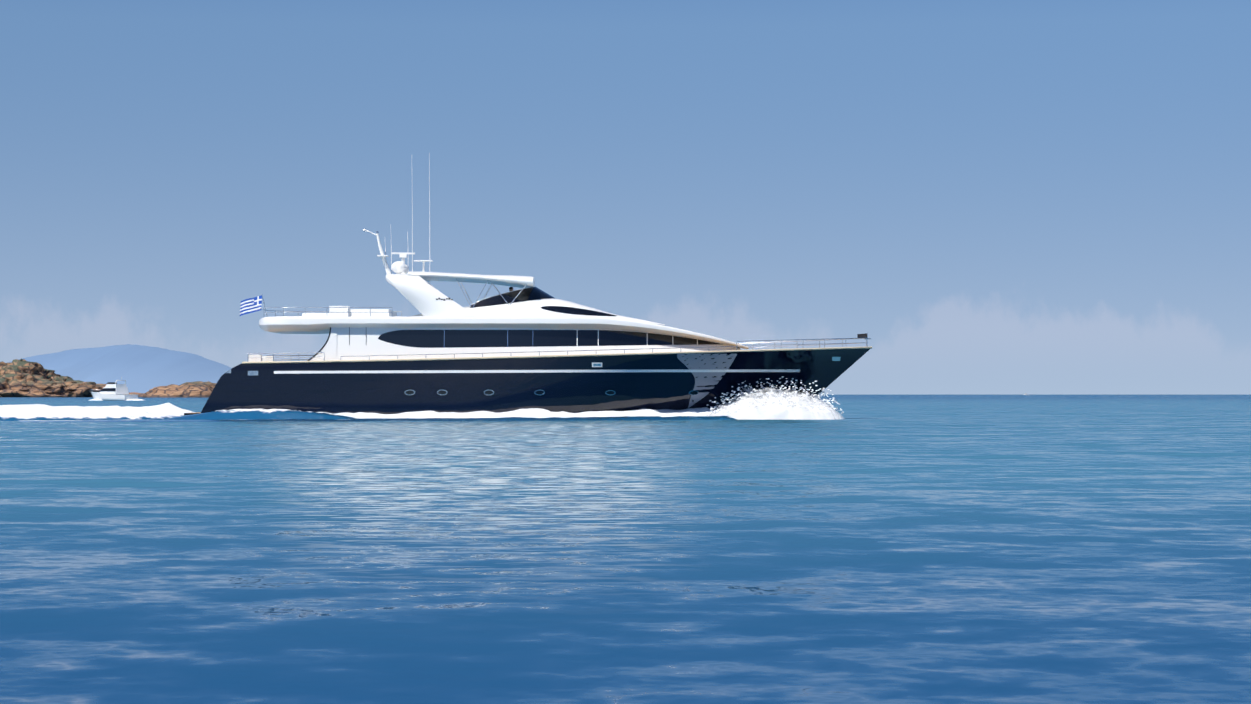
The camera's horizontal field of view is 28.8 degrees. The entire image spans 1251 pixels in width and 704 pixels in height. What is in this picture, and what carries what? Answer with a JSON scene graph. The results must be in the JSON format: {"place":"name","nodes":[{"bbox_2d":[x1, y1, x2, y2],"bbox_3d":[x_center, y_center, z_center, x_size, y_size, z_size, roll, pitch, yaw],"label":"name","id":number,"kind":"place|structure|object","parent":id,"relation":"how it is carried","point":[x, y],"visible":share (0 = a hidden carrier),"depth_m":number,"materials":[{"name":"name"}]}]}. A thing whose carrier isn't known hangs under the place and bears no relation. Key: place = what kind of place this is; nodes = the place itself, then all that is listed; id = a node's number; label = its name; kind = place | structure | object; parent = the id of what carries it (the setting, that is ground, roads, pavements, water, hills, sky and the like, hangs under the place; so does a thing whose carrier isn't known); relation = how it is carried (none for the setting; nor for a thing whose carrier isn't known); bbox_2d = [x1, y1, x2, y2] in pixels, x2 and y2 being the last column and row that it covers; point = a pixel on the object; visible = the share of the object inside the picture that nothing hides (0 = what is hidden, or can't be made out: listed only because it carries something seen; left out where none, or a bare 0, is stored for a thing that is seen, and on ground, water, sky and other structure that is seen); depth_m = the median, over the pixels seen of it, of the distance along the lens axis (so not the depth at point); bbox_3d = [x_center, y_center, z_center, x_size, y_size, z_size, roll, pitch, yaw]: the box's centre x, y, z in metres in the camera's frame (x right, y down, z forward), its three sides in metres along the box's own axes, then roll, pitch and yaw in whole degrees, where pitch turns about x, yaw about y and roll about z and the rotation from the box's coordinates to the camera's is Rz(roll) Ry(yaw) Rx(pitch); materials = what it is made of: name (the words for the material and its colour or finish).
{"place":"outdoors","nodes":[
{"label":"outdoors","id":0,"kind":"place"},
{"bbox_2d":[0,358,105,396],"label":"headland rock","id":1,"kind":"object","parent":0,"point":[21,377],"visible":0.33,"depth_m":1005.99,"materials":[{"name":"brown stone"}]},
{"bbox_2d":[7,344,231,392],"bbox_3d":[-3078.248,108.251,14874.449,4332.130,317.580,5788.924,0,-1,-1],"label":"mountain range","id":2,"kind":"structure","parent":0,"point":[141,369],"depth_m":13953.39,"materials":[{"name":"blue stone"}]},
{"bbox_2d":[0,395,1250,703],"bbox_3d":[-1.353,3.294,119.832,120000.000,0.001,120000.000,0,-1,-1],"label":"sea","id":3,"kind":"structure","parent":0,"point":[980,549],"depth_m":17.93,"materials":[{"name":"liquid"}]},
{"bbox_2d":[0,405,172,420],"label":"wake foam","id":4,"kind":"object","parent":3,"relation":"on","point":[12,413],"visible":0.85,"depth_m":112.99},
{"bbox_2d":[0,403,195,416],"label":"wake foam","id":5,"kind":"object","parent":3,"relation":"on","point":[169,409],"visible":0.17,"depth_m":123.85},
{"bbox_2d":[89,377,145,400],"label":"motor cruiser","id":6,"kind":"object","parent":3,"relation":"on","point":[112,391],"visible":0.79,"depth_m":480.21,"materials":[{"name":"white plastic"}]},
{"bbox_2d":[129,392,144,396],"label":"reef rock","id":7,"kind":"object","parent":3,"relation":"in","point":[135,393],"visible":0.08,"depth_m":1067.45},
{"bbox_2d":[142,381,216,397],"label":"islet rock","id":8,"kind":"object","parent":3,"relation":"in","point":[198,389],"visible":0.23,"depth_m":949.14,"materials":[{"name":"brown stone"}]},
{"bbox_2d":[165,408,360,419],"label":"stern wave","id":9,"kind":"object","parent":3,"relation":"on","point":[260,413],"visible":0.75,"depth_m":113.96,"materials":[{"name":"blue liquid"}]},
{"bbox_2d":[20,416,736,421],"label":"bow wave arm","id":10,"kind":"object","parent":3,"relation":"on","point":[528,418],"visible":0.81,"depth_m":110.41},
{"bbox_2d":[318,407,714,418],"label":"hull foam","id":11,"kind":"object","parent":3,"relation":"on","point":[544,413],"visible":0.65,"depth_m":115.99,"materials":[{"name":"white"}]},
{"bbox_2d":[184,159,871,415],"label":"yacht","id":12,"kind":"object","parent":3,"relation":"on","point":[530,344],"visible":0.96,"depth_m":116.89,"materials":[{"name":"blue"}]},
{"bbox_2d":[706,376,843,419],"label":"bow spray","id":13,"kind":"object","parent":3,"relation":"on","point":[770,404],"visible":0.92,"depth_m":117.57,"materials":[{"name":"white liquid"}]},
{"bbox_2d":[0,0,1250,394],"label":"sky","id":14,"kind":"structure","parent":0,"point":[1007,197],"materials":[{"name":"blue"}]}
]}

